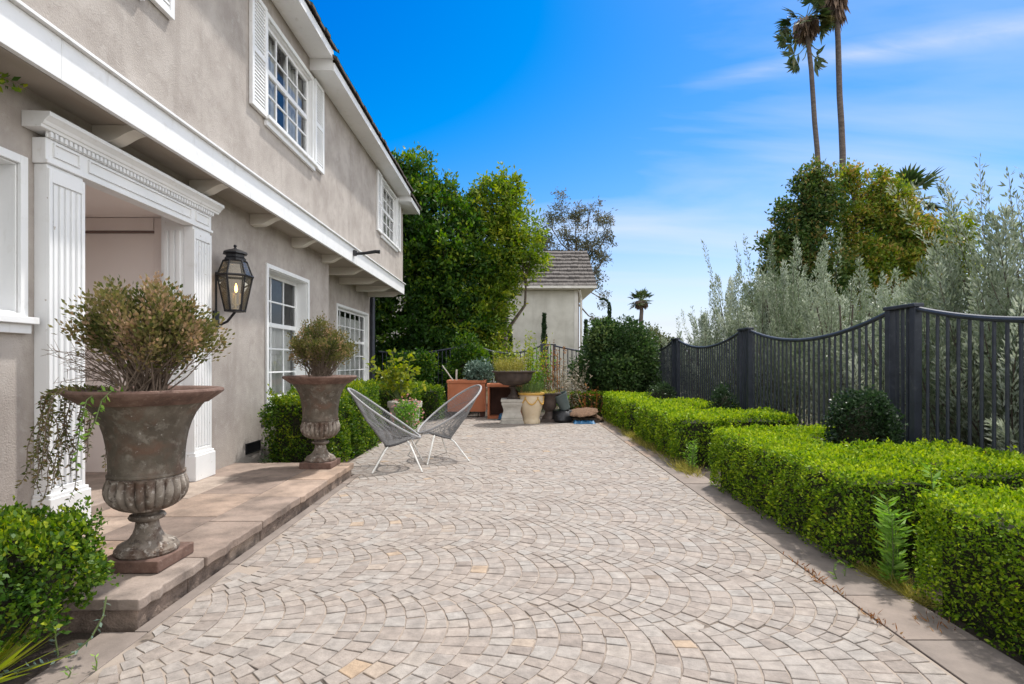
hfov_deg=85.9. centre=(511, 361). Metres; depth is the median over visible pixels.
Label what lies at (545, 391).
pale seedling
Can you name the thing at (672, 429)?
box hedge
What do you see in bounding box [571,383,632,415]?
dry grass
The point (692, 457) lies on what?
tall weed
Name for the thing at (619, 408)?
box hedge
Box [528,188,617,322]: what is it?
eucalyptus tree
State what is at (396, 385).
citrus shrub
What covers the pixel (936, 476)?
tall weed
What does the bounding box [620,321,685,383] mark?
bush
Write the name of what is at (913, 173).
fan palm
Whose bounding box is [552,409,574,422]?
compost sack
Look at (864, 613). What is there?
joint weeds
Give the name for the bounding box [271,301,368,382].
window
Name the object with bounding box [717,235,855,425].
olive tree
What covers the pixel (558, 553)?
patio
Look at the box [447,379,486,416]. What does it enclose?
planter box
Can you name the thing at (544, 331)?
cypress tree
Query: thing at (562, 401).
tilted bucket
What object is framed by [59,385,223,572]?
garden urn
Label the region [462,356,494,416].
succulent
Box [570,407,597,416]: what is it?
coir liner
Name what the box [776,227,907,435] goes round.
olive tree
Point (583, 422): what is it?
folded tarp
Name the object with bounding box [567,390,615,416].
box hedge
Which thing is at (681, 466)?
grass strip
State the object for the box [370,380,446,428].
box hedge
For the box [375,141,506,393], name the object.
evergreen tree
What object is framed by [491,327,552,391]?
feathery shrub
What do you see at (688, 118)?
sky
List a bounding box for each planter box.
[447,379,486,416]
[487,383,522,418]
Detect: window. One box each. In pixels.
[0,146,38,333]
[264,13,317,170]
[265,263,309,412]
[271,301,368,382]
[380,177,398,251]
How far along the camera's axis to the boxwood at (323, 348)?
6.01 m
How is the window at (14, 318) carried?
in the stucco house at (186, 143)
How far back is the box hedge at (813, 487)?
3.86 m
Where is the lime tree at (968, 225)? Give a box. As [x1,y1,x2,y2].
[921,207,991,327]
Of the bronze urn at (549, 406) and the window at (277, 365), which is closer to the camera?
the window at (277, 365)
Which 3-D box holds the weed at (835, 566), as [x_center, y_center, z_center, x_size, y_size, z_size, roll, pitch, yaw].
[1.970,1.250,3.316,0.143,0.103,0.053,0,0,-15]
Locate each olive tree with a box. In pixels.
[661,305,723,399]
[688,234,802,402]
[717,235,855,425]
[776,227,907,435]
[811,271,953,388]
[821,274,988,452]
[864,152,1023,466]
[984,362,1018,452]
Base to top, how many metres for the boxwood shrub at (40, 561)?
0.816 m
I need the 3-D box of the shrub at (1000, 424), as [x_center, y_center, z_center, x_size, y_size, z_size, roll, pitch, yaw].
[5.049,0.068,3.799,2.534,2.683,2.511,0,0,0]
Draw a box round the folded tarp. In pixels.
[573,420,595,423]
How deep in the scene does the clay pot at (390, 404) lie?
9.55 m
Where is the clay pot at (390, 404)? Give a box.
[387,400,421,435]
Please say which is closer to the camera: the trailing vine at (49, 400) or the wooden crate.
the trailing vine at (49, 400)
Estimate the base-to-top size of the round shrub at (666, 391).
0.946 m
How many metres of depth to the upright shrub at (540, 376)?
13.44 m
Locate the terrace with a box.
[35,463,353,632]
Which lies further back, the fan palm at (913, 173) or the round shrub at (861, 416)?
the fan palm at (913, 173)
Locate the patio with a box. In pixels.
[80,417,963,683]
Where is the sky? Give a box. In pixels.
[310,0,1023,349]
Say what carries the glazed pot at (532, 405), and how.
on the patio
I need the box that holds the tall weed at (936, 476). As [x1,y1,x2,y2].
[920,462,965,563]
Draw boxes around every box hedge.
[257,378,386,462]
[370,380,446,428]
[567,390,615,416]
[600,390,708,435]
[633,398,798,465]
[705,421,1023,576]
[911,480,1023,660]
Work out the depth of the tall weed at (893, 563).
3.21 m
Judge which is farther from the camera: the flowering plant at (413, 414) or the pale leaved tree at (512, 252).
the pale leaved tree at (512, 252)
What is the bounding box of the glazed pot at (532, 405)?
[518,392,544,423]
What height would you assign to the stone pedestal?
0.515 m
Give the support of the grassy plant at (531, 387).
in the glazed pot at (532, 405)
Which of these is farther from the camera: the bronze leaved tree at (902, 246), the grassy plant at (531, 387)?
the bronze leaved tree at (902, 246)
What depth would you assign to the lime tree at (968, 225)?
23.75 m
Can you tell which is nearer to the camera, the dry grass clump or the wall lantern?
the dry grass clump
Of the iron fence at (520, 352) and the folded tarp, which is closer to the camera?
the folded tarp
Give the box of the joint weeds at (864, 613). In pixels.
[783,552,955,637]
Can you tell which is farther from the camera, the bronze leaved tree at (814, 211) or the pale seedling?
the bronze leaved tree at (814, 211)
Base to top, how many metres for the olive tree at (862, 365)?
2.698 m
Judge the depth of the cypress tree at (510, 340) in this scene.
26.14 m
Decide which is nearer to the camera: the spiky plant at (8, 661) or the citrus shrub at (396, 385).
the spiky plant at (8, 661)
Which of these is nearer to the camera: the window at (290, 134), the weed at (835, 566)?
the weed at (835, 566)
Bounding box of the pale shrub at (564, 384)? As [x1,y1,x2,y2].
[534,356,592,408]
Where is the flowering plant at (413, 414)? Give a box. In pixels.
[391,393,424,434]
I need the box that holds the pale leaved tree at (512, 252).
[452,161,554,382]
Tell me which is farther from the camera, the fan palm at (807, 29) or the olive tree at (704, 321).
the fan palm at (807, 29)
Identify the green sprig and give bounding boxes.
[71,385,123,470]
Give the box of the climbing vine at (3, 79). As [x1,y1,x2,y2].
[0,72,27,94]
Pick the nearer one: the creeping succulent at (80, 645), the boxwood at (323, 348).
the creeping succulent at (80, 645)
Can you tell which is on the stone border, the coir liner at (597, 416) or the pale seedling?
the coir liner at (597, 416)
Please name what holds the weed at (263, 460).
on the soil bed
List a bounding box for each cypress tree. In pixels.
[507,331,512,359]
[539,312,547,374]
[582,318,587,349]
[599,298,611,319]
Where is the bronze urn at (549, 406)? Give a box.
[540,392,560,422]
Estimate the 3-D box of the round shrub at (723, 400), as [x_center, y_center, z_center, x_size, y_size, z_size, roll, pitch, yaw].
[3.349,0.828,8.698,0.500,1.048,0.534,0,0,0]
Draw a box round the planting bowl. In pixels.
[491,371,535,398]
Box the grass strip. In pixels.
[602,414,704,476]
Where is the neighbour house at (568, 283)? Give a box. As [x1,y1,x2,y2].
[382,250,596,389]
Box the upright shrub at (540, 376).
[529,341,555,413]
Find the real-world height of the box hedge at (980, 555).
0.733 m
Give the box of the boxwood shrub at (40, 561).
[0,492,122,663]
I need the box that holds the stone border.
[25,417,1023,683]
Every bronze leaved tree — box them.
[745,153,863,371]
[827,157,966,333]
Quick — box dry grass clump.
[845,552,944,607]
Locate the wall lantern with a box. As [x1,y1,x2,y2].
[212,245,253,326]
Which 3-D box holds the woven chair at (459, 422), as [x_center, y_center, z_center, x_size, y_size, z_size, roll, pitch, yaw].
[-0.860,0.809,7.489,0.915,0.989,0.820,0,0,-28]
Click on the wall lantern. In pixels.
(234, 255)
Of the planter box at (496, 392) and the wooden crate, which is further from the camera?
the planter box at (496, 392)
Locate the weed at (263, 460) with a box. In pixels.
[257,453,271,462]
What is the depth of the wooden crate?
11.80 m
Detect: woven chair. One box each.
[347,388,422,473]
[408,384,481,464]
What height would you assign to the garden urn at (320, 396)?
1.010 m
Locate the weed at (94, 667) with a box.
[61,653,98,677]
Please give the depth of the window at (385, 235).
13.01 m
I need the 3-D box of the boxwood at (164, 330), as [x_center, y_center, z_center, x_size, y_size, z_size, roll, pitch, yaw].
[-2.151,-0.168,3.236,1.028,0.741,0.833,0,0,0]
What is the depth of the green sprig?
2.77 m
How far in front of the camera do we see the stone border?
2.87 m
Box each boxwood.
[42,270,234,391]
[286,311,359,376]
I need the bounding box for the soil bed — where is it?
[0,409,1023,683]
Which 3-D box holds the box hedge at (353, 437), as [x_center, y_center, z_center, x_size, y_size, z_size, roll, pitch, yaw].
[-2.558,0.787,7.770,1.142,1.130,2.483,0,0,0]
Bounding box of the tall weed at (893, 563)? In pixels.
[872,492,914,585]
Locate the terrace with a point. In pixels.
(223, 517)
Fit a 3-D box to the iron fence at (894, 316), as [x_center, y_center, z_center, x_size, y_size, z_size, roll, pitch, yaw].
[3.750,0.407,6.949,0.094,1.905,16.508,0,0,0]
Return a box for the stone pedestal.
[500,398,523,423]
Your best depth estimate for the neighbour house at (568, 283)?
27.00 m
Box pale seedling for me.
[541,388,557,392]
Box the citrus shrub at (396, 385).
[363,348,425,401]
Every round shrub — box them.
[646,381,676,398]
[707,381,739,411]
[820,383,911,451]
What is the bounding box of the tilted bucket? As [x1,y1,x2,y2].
[554,388,569,409]
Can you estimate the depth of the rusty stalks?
13.37 m
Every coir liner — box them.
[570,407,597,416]
[593,414,603,420]
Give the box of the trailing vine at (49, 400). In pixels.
[15,383,129,506]
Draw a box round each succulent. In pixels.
[0,596,109,677]
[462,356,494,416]
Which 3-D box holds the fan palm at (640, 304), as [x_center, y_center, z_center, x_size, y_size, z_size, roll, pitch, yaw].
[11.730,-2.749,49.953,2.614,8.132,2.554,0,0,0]
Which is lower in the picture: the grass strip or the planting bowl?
the grass strip
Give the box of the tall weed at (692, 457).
[682,439,697,470]
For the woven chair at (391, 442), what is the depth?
6.60 m
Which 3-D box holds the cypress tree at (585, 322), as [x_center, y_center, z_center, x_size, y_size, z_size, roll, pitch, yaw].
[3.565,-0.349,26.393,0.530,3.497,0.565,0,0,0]
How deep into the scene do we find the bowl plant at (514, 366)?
11.62 m
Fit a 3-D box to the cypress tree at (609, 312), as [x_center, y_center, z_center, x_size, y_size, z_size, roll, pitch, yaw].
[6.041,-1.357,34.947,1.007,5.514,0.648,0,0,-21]
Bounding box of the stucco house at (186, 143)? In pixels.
[0,0,421,520]
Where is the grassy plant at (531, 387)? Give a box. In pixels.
[515,380,544,392]
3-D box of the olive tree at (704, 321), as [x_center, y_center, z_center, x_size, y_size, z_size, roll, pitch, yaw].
[5.411,-0.740,12.731,2.553,4.294,2.578,0,0,0]
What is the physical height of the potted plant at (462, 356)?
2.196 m
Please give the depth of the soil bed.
2.59 m
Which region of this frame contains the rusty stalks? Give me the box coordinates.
[541,340,566,407]
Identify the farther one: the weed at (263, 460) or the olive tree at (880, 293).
the olive tree at (880, 293)
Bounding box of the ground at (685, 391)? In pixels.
[351,374,951,475]
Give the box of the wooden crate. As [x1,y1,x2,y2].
[572,416,599,422]
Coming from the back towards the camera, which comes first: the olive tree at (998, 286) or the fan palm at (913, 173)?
the fan palm at (913, 173)
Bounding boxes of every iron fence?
[378,344,583,409]
[651,303,1023,462]
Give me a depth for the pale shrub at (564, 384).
13.03 m
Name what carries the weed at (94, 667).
on the stone border
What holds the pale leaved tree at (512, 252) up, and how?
on the ground at (685, 391)
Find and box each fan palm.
[628,287,653,323]
[772,0,837,168]
[797,0,850,228]
[863,162,949,224]
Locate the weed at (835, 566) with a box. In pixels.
[828,561,850,578]
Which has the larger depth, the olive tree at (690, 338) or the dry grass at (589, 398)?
the olive tree at (690, 338)
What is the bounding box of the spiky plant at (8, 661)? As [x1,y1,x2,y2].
[0,607,75,682]
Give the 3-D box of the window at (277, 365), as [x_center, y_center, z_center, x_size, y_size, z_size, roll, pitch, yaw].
[-3.311,-0.305,7.880,0.372,1.961,1.560,0,0,0]
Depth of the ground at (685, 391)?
14.52 m
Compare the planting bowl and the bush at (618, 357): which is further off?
the bush at (618, 357)
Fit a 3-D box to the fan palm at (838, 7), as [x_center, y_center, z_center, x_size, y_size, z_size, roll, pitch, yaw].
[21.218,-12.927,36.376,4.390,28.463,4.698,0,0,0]
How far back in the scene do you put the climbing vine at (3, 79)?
3.32 m
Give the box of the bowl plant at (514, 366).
[493,355,527,370]
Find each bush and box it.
[565,314,665,395]
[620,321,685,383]
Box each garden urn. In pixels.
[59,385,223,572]
[282,375,356,468]
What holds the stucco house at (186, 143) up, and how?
on the ground at (685, 391)
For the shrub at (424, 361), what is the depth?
14.24 m

